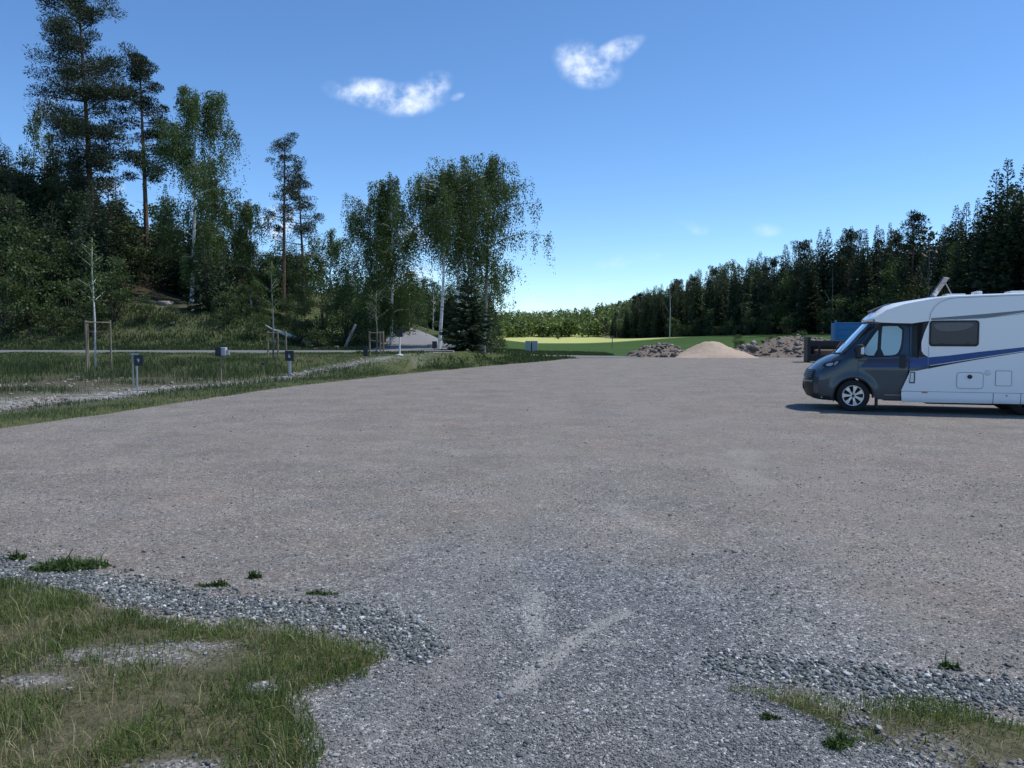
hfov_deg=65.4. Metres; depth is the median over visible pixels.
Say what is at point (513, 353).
verge grass
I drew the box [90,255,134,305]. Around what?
shrub
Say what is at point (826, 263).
spruce tree
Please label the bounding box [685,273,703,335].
spruce tree
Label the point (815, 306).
shrub
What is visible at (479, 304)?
broadleaf tree
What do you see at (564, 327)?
distant tree row
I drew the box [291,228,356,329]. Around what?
birch tree
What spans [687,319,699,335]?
shrub
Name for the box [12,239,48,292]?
young spruce
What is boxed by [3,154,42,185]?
shrub
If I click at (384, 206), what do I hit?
birch tree
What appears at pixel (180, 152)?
birch tree
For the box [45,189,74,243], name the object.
young spruce
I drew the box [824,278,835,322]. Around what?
dead tree
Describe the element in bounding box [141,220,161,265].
young spruce
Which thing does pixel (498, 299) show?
birch tree
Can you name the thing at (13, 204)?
young spruce
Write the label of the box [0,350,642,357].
road
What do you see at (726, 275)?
spruce tree
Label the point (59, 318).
shrub
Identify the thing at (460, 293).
birch tree
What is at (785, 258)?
spruce tree
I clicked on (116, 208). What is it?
young spruce
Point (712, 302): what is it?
spruce tree
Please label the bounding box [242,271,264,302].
broadleaf tree
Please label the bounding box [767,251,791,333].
spruce tree
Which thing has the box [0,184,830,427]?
ground
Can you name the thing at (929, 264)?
dead tree
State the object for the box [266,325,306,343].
fallen log
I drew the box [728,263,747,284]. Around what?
birch tree
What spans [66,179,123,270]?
young spruce
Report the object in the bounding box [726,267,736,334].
spruce tree
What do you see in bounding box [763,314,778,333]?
shrub
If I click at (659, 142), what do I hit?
sky
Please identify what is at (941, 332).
window
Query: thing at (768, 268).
spruce tree
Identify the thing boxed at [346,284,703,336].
distant forest
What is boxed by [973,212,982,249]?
spruce tree
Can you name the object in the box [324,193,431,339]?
birch tree
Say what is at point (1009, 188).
birch tree
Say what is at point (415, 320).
broadleaf tree
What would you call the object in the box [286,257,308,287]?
shrub
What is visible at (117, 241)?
young spruce
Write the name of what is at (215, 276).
shrub
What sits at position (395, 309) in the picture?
broadleaf tree
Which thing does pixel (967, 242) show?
spruce tree
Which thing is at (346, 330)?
broadleaf tree
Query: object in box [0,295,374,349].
slope grass
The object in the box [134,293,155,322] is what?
shrub
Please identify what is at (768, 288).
pine tree
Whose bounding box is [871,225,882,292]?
spruce tree
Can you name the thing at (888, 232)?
spruce tree
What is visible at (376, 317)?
staked sapling
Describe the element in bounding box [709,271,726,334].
spruce tree
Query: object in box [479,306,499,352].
broadleaf tree
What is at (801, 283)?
spruce tree
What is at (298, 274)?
shrub
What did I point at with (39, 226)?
young spruce
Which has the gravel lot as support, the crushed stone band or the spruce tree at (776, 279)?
the crushed stone band
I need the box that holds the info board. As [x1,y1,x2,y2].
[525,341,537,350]
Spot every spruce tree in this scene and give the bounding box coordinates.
[26,161,42,208]
[41,134,69,208]
[153,184,175,275]
[177,210,213,296]
[181,242,224,312]
[206,253,240,307]
[390,285,409,332]
[415,276,434,325]
[438,259,496,351]
[442,282,456,331]
[480,289,500,335]
[609,314,614,336]
[621,304,630,337]
[627,292,640,337]
[631,298,640,337]
[637,298,644,337]
[638,289,650,337]
[640,289,650,337]
[644,294,654,337]
[647,286,657,336]
[650,287,664,337]
[652,287,666,337]
[662,281,672,336]
[664,286,669,336]
[668,284,678,336]
[670,280,683,336]
[674,282,685,336]
[682,275,691,335]
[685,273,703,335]
[688,268,705,335]
[699,270,706,335]
[700,267,716,335]
[702,271,708,312]
[703,275,716,335]
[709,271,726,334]
[714,269,729,335]
[716,263,721,295]
[722,262,730,334]
[725,268,741,334]
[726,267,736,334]
[728,261,735,301]
[731,268,747,334]
[738,263,755,334]
[742,258,751,334]
[746,259,760,334]
[751,262,771,333]
[755,251,762,279]
[763,256,770,301]
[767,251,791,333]
[772,258,779,305]
[778,244,789,286]
[783,250,792,300]
[785,254,802,333]
[789,246,796,278]
[791,248,824,333]
[792,245,798,280]
[792,246,817,332]
[813,229,826,297]
[815,227,836,302]
[817,236,848,332]
[820,239,841,331]
[829,228,850,306]
[842,236,866,321]
[843,236,876,321]
[849,229,874,319]
[850,235,861,282]
[868,230,879,269]
[870,235,898,309]
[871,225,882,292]
[875,229,886,284]
[878,223,899,306]
[898,226,923,299]
[925,228,952,297]
[929,224,947,294]
[943,204,964,272]
[946,202,977,294]
[946,221,968,294]
[952,211,968,260]
[954,168,1005,294]
[970,198,981,236]
[971,203,986,280]
[972,158,1022,293]
[973,199,1003,291]
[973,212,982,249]
[986,164,1023,293]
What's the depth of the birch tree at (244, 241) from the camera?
68.84 m
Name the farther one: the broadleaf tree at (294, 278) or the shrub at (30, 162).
the shrub at (30, 162)
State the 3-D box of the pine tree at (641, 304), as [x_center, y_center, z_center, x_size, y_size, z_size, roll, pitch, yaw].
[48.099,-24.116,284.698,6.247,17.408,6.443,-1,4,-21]
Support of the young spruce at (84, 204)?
on the ground at (621, 346)
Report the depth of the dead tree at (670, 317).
164.44 m
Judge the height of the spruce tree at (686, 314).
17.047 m
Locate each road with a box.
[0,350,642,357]
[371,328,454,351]
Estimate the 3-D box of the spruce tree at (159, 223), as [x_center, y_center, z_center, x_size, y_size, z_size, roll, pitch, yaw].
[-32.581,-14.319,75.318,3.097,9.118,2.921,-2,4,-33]
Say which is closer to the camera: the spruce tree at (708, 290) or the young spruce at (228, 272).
the young spruce at (228, 272)
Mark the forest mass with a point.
(927, 273)
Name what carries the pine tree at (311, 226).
on the ground at (621, 346)
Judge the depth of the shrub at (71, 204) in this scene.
71.23 m
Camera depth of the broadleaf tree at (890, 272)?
93.92 m
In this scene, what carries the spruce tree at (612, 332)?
on the ground at (621, 346)
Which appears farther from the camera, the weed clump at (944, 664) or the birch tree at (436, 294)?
the birch tree at (436, 294)
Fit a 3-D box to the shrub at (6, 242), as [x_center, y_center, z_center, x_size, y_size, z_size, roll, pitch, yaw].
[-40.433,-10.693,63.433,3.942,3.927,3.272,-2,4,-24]
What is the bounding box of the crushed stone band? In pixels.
[0,531,1023,718]
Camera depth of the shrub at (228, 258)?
76.65 m
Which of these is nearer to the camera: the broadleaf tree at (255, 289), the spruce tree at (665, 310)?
the broadleaf tree at (255, 289)
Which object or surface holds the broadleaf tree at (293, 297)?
on the ground at (621, 346)
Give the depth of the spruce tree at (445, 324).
123.75 m
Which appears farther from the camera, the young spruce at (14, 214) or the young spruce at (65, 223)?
the young spruce at (65, 223)
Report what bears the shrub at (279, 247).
on the ground at (621, 346)
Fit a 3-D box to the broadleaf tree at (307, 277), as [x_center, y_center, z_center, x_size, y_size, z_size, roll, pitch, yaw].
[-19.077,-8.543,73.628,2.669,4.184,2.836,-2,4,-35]
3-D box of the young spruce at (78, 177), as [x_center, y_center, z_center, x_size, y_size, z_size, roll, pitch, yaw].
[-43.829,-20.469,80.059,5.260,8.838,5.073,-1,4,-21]
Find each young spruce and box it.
[0,137,19,192]
[0,145,22,185]
[0,168,37,224]
[0,192,30,262]
[0,193,36,261]
[2,147,51,228]
[3,147,25,187]
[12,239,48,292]
[13,203,43,252]
[25,148,59,212]
[25,207,38,229]
[34,200,72,278]
[34,209,56,241]
[38,228,52,252]
[45,167,77,214]
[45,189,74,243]
[51,177,75,227]
[57,207,71,238]
[59,220,110,301]
[62,203,111,290]
[63,139,99,201]
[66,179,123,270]
[67,182,106,242]
[71,190,129,288]
[94,178,141,273]
[94,239,117,288]
[99,205,139,279]
[100,233,125,286]
[102,177,148,272]
[118,214,141,269]
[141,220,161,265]
[157,240,185,294]
[160,208,191,279]
[212,247,240,302]
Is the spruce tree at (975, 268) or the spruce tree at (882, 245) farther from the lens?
the spruce tree at (882, 245)
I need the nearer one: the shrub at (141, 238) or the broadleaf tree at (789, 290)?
the shrub at (141, 238)
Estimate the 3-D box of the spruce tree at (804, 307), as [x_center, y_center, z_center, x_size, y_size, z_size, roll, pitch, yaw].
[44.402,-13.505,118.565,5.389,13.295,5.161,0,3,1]
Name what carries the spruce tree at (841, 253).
on the ground at (621, 346)
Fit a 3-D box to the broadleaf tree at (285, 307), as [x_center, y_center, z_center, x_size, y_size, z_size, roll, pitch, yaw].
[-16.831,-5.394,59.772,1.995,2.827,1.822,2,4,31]
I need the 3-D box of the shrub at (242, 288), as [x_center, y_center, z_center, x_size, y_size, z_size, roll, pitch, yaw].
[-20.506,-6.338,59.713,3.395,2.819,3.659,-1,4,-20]
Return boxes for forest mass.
[772,222,1022,298]
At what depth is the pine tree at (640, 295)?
310.11 m
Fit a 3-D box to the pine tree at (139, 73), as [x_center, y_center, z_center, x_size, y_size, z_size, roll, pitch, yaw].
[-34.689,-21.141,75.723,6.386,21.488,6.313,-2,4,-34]
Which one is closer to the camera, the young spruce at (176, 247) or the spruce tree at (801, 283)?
the young spruce at (176, 247)
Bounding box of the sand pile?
[676,341,757,357]
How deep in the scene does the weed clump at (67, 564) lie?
5.78 m
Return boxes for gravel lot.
[0,357,1023,767]
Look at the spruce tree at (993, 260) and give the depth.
75.01 m
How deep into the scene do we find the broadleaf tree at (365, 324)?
53.42 m
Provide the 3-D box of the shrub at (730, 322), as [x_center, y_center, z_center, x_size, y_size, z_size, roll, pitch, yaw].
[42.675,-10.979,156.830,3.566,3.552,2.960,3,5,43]
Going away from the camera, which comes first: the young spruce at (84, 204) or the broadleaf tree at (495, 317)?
the young spruce at (84, 204)
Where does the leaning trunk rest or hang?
on the ground at (621, 346)
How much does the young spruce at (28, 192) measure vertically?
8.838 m
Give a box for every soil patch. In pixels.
[0,588,378,767]
[767,696,1023,767]
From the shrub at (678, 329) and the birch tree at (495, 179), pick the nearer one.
the birch tree at (495, 179)
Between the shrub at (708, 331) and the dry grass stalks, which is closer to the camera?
the dry grass stalks
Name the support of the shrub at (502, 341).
on the ground at (621, 346)
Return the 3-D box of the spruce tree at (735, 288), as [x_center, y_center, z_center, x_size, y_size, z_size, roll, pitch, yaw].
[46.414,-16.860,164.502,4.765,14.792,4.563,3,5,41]
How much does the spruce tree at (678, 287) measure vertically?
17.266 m
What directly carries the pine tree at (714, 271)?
on the ground at (621, 346)
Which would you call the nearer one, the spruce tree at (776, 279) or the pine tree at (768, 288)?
the pine tree at (768, 288)
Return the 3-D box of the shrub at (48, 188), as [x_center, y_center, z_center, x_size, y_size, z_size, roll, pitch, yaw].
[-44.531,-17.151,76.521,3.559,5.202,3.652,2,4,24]
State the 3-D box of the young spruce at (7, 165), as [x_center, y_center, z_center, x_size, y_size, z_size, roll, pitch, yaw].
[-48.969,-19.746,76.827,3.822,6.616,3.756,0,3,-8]
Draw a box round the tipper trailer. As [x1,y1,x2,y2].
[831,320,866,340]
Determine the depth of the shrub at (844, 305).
106.11 m
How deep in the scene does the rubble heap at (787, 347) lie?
64.44 m
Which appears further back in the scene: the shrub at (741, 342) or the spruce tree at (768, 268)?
the spruce tree at (768, 268)
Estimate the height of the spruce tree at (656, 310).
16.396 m
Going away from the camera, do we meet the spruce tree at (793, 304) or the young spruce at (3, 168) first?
the young spruce at (3, 168)
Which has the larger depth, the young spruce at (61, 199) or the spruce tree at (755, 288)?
the spruce tree at (755, 288)
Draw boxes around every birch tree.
[19,104,68,172]
[134,84,249,301]
[184,148,233,276]
[216,199,279,304]
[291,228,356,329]
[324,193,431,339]
[355,172,430,344]
[393,161,501,348]
[408,152,512,344]
[419,277,450,329]
[431,151,554,352]
[450,288,479,331]
[482,279,516,334]
[617,304,633,336]
[639,290,653,322]
[718,259,741,283]
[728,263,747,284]
[735,263,774,322]
[974,182,1023,265]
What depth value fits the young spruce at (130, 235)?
70.81 m
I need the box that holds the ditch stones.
[0,353,433,411]
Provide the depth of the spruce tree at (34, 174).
76.85 m
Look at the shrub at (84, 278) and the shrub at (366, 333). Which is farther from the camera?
the shrub at (84, 278)
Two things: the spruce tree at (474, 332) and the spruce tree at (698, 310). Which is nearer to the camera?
the spruce tree at (474, 332)
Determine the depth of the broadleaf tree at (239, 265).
70.34 m
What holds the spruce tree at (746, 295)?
on the ground at (621, 346)
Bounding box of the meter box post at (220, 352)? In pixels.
[215,347,229,384]
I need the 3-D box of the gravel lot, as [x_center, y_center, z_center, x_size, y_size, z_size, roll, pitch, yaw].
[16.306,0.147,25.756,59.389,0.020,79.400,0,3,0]
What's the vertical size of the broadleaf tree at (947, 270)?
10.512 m
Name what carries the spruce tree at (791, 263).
on the ground at (621, 346)
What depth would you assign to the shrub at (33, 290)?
54.43 m
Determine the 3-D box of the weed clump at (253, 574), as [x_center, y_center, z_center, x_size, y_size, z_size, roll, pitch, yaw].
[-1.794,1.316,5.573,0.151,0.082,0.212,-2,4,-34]
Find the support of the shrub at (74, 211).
on the ground at (621, 346)
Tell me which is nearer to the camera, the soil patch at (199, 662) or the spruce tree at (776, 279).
the soil patch at (199, 662)
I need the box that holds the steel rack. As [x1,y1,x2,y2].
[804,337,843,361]
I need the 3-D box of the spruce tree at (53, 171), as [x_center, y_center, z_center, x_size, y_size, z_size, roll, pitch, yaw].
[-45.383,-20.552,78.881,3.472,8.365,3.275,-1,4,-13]
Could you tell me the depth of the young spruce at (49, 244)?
62.07 m
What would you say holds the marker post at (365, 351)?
on the ground at (621, 346)
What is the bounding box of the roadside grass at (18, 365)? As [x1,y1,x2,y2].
[0,351,454,426]
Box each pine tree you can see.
[22,0,164,205]
[109,40,172,263]
[259,132,315,312]
[267,172,327,314]
[603,317,610,337]
[612,311,619,337]
[630,295,641,322]
[637,292,642,305]
[638,293,651,320]
[660,282,679,323]
[683,275,696,312]
[703,265,724,300]
[756,255,783,322]
[788,239,824,300]
[834,228,865,318]
[873,229,912,299]
[892,209,929,299]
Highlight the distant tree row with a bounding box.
[498,315,618,337]
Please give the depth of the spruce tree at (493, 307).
131.29 m
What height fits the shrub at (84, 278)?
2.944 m
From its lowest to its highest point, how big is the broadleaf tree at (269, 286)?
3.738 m
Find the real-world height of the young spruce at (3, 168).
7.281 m
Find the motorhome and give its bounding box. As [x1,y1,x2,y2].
[802,276,1023,414]
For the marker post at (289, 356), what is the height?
1.320 m
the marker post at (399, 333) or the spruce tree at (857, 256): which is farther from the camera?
the spruce tree at (857, 256)
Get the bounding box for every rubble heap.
[626,342,683,356]
[735,340,757,353]
[749,334,830,357]
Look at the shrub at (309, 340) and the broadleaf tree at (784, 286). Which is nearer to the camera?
the shrub at (309, 340)
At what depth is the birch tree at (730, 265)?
219.68 m
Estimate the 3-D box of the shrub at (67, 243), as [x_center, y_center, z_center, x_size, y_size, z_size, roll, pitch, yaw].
[-32.441,-8.164,58.128,4.245,5.094,5.114,0,3,-2]
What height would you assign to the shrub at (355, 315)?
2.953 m
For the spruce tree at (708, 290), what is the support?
on the ground at (621, 346)
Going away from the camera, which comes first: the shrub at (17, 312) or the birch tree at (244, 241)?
the shrub at (17, 312)
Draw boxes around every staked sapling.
[75,235,112,371]
[256,263,286,357]
[361,286,389,355]
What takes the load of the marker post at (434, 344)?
on the ground at (621, 346)
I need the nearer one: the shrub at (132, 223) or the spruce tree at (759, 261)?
the shrub at (132, 223)
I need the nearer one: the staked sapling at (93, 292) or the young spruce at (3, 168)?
the staked sapling at (93, 292)
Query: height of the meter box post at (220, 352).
1.650 m
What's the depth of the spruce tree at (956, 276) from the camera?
81.16 m
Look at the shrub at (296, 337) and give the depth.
55.67 m
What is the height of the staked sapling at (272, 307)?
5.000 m
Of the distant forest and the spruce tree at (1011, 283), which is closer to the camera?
the spruce tree at (1011, 283)
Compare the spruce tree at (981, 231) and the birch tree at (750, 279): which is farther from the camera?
the birch tree at (750, 279)
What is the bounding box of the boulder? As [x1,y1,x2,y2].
[157,301,170,305]
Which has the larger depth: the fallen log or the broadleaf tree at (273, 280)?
the broadleaf tree at (273, 280)
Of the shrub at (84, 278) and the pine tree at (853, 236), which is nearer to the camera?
the shrub at (84, 278)
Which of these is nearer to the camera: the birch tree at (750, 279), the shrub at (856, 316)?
the shrub at (856, 316)
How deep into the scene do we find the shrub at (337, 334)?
54.60 m
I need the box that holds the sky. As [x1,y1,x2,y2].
[0,0,1023,315]
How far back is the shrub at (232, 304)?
56.56 m
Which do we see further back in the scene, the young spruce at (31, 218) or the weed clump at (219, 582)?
the young spruce at (31, 218)
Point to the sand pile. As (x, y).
(712, 349)
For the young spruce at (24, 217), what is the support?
on the ground at (621, 346)
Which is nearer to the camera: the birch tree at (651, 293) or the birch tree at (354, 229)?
the birch tree at (354, 229)
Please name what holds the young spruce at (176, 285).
on the ground at (621, 346)
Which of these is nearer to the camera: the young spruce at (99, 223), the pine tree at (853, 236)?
the young spruce at (99, 223)
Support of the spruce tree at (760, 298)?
on the ground at (621, 346)
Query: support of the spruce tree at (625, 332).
on the ground at (621, 346)
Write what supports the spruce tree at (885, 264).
on the ground at (621, 346)
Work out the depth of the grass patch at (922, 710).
3.51 m
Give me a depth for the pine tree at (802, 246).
121.69 m
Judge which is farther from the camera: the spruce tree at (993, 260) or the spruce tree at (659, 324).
the spruce tree at (659, 324)
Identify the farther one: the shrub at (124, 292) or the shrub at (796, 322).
the shrub at (796, 322)
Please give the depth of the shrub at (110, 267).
61.41 m
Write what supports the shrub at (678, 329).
on the ground at (621, 346)
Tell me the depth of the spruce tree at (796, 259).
148.36 m
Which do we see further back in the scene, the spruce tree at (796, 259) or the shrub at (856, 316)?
the spruce tree at (796, 259)
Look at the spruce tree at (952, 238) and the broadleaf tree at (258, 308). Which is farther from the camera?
the spruce tree at (952, 238)
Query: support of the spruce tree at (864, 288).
on the ground at (621, 346)
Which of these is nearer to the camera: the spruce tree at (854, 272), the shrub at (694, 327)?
the spruce tree at (854, 272)
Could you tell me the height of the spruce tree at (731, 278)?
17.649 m
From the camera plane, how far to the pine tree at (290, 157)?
67.08 m
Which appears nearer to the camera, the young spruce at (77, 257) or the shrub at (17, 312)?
the shrub at (17, 312)
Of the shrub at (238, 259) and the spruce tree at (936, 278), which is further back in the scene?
the spruce tree at (936, 278)
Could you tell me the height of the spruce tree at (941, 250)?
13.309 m
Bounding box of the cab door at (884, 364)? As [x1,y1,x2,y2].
[855,323,909,399]
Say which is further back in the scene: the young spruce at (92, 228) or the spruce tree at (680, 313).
the spruce tree at (680, 313)
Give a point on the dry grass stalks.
(107, 727)
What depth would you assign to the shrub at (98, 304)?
53.79 m
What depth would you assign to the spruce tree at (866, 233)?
104.56 m
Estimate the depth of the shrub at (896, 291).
91.20 m
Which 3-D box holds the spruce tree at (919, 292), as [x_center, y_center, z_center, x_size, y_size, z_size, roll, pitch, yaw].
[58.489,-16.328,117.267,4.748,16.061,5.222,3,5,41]
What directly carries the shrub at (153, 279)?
on the ground at (621, 346)
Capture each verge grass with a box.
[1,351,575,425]
[354,334,613,369]
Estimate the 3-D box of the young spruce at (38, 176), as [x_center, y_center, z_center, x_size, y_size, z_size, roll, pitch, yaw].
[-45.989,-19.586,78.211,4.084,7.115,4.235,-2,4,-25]
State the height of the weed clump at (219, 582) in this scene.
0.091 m
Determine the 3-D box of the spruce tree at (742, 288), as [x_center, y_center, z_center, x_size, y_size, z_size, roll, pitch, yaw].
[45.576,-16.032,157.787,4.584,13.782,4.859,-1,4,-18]
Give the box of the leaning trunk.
[344,324,355,347]
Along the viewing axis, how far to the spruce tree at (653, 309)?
256.01 m
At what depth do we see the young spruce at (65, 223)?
73.11 m
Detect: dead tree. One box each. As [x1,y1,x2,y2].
[664,297,671,338]
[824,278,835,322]
[919,235,933,297]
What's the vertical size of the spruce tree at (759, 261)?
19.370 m
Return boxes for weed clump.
[5,548,27,560]
[23,545,111,572]
[196,576,229,587]
[247,569,265,578]
[305,589,338,595]
[759,711,781,719]
[822,728,863,756]
[936,649,965,669]
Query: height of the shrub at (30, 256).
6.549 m
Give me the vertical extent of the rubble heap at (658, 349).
1.293 m
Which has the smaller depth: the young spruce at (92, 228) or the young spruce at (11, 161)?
the young spruce at (92, 228)
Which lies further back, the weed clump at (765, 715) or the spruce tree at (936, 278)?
the spruce tree at (936, 278)
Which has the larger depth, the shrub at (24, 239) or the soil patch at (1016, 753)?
the shrub at (24, 239)
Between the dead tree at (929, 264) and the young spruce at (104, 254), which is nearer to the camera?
the young spruce at (104, 254)
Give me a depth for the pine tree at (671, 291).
228.91 m
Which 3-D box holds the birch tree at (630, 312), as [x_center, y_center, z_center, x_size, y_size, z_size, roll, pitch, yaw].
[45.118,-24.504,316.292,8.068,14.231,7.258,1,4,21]
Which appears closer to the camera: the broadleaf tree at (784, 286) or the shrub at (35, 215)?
the shrub at (35, 215)
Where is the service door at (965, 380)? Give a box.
[956,372,983,388]
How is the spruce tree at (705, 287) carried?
on the ground at (621, 346)
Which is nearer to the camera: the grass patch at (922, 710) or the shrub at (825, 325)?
the grass patch at (922, 710)
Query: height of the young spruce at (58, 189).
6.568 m
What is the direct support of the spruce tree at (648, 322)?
on the ground at (621, 346)
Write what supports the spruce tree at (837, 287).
on the ground at (621, 346)
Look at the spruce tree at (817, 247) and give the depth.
154.91 m
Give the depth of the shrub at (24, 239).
57.63 m
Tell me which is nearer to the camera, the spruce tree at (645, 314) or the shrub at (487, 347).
the shrub at (487, 347)
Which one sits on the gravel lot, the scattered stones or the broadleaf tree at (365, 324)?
the scattered stones
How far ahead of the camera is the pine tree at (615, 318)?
346.67 m
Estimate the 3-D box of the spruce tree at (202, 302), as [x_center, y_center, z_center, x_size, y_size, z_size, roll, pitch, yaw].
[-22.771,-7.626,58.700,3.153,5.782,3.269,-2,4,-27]
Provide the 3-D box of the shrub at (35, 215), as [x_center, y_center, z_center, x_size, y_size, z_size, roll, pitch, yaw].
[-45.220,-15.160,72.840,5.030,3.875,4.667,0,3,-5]
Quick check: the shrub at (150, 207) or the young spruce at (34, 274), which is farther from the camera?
the shrub at (150, 207)
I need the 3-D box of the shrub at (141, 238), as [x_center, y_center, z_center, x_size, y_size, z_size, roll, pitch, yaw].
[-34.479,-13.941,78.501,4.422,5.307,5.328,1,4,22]
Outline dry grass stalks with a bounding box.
[0,571,1023,767]
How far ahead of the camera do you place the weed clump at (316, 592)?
5.23 m
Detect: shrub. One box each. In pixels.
[0,193,35,239]
[0,198,45,225]
[0,216,64,301]
[0,225,30,269]
[0,257,12,284]
[0,259,50,326]
[0,275,37,335]
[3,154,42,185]
[4,231,52,289]
[12,186,47,214]
[29,303,78,335]
[31,178,63,224]
[33,237,105,300]
[35,202,84,240]
[38,277,102,318]
[42,245,84,302]
[49,190,91,242]
[58,264,104,298]
[72,299,112,336]
[85,255,134,291]
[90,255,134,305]
[95,268,136,322]
[97,215,131,269]
[109,202,133,230]
[112,196,143,229]
[117,244,161,280]
[118,219,140,232]
[129,223,186,289]
[130,203,159,249]
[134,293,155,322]
[136,215,187,247]
[161,303,181,324]
[187,267,233,296]
[209,291,245,324]
[213,245,236,281]
[215,280,260,312]
[222,239,247,280]
[240,312,271,339]
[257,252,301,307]
[269,242,294,272]
[286,254,314,297]
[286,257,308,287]
[286,304,316,345]
[301,327,335,347]
[313,296,357,346]
[338,310,379,344]
[357,327,388,348]
[465,323,491,351]
[478,329,508,352]
[666,316,680,336]
[673,322,683,336]
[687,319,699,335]
[693,318,703,334]
[703,308,722,335]
[710,325,721,335]
[720,323,734,333]
[721,320,736,334]
[732,334,745,348]
[733,325,744,334]
[737,315,748,329]
[740,309,757,334]
[749,306,775,334]
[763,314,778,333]
[777,316,794,333]
[787,314,818,331]
[790,303,822,332]
[791,329,807,337]
[816,294,845,330]
[820,297,851,323]
[820,318,838,333]
[847,295,878,321]
[850,312,867,321]
[881,281,915,303]
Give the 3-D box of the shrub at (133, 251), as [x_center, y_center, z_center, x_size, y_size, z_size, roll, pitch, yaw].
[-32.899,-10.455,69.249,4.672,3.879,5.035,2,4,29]
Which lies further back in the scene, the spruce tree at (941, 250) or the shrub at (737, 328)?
the shrub at (737, 328)
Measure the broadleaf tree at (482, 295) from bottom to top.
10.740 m
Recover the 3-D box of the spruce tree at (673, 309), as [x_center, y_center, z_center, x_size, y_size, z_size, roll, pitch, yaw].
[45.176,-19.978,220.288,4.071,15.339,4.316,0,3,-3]
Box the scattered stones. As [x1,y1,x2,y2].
[0,367,1023,767]
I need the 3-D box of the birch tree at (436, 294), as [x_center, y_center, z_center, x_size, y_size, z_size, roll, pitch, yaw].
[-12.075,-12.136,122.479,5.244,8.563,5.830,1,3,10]
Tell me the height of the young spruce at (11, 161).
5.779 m
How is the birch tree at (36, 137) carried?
on the ground at (621, 346)
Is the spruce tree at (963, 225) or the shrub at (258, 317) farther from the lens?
the spruce tree at (963, 225)
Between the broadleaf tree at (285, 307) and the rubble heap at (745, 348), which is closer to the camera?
the broadleaf tree at (285, 307)
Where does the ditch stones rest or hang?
on the ground at (621, 346)
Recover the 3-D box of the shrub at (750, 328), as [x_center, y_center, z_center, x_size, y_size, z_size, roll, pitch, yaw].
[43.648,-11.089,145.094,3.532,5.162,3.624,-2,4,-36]
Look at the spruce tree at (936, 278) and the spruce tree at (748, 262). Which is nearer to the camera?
the spruce tree at (936, 278)
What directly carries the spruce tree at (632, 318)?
on the ground at (621, 346)
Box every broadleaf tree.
[231,262,249,299]
[241,279,271,317]
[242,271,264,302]
[258,264,279,295]
[258,268,288,304]
[267,274,293,306]
[275,294,301,325]
[287,281,310,312]
[292,271,318,310]
[297,273,345,337]
[318,265,364,336]
[350,287,386,344]
[368,281,396,341]
[398,280,432,330]
[406,285,432,324]
[426,290,449,330]
[428,284,456,328]
[448,274,495,324]
[459,290,492,331]
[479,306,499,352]
[488,313,504,345]
[770,269,796,333]
[775,274,821,331]
[870,257,931,307]
[922,242,968,297]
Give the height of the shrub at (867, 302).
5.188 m
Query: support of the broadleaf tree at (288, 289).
on the ground at (621, 346)
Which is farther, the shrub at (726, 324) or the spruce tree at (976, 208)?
the shrub at (726, 324)
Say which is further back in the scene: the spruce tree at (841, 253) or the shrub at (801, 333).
the spruce tree at (841, 253)
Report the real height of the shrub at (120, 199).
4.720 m
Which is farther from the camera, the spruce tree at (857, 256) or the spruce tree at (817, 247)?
the spruce tree at (817, 247)
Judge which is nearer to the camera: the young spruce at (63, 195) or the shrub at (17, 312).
the shrub at (17, 312)
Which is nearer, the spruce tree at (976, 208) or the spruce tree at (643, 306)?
the spruce tree at (976, 208)
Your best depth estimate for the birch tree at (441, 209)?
49.92 m
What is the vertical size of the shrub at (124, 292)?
4.056 m
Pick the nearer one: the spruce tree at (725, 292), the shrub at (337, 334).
the shrub at (337, 334)
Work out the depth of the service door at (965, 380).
17.12 m
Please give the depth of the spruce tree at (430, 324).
131.01 m
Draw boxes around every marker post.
[131,353,142,393]
[285,351,293,374]
[363,347,367,364]
[396,330,402,355]
[432,341,436,351]
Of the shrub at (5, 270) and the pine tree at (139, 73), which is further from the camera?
the pine tree at (139, 73)
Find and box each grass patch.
[0,573,389,767]
[728,683,1023,767]
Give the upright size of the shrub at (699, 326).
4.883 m
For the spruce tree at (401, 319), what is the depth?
80.34 m
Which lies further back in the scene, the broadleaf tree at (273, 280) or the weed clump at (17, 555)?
the broadleaf tree at (273, 280)
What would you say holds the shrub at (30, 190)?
on the ground at (621, 346)
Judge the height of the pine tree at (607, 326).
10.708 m
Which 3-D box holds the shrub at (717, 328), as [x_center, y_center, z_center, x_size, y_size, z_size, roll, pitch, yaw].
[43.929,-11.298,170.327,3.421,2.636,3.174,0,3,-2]
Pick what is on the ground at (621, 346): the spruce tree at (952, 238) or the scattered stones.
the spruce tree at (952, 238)
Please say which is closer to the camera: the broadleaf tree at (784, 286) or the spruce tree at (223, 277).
the spruce tree at (223, 277)
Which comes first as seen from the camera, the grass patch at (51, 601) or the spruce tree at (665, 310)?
the grass patch at (51, 601)
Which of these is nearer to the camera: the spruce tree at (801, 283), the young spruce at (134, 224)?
the young spruce at (134, 224)
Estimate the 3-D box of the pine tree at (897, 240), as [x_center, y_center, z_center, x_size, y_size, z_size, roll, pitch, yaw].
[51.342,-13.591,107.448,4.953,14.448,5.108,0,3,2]

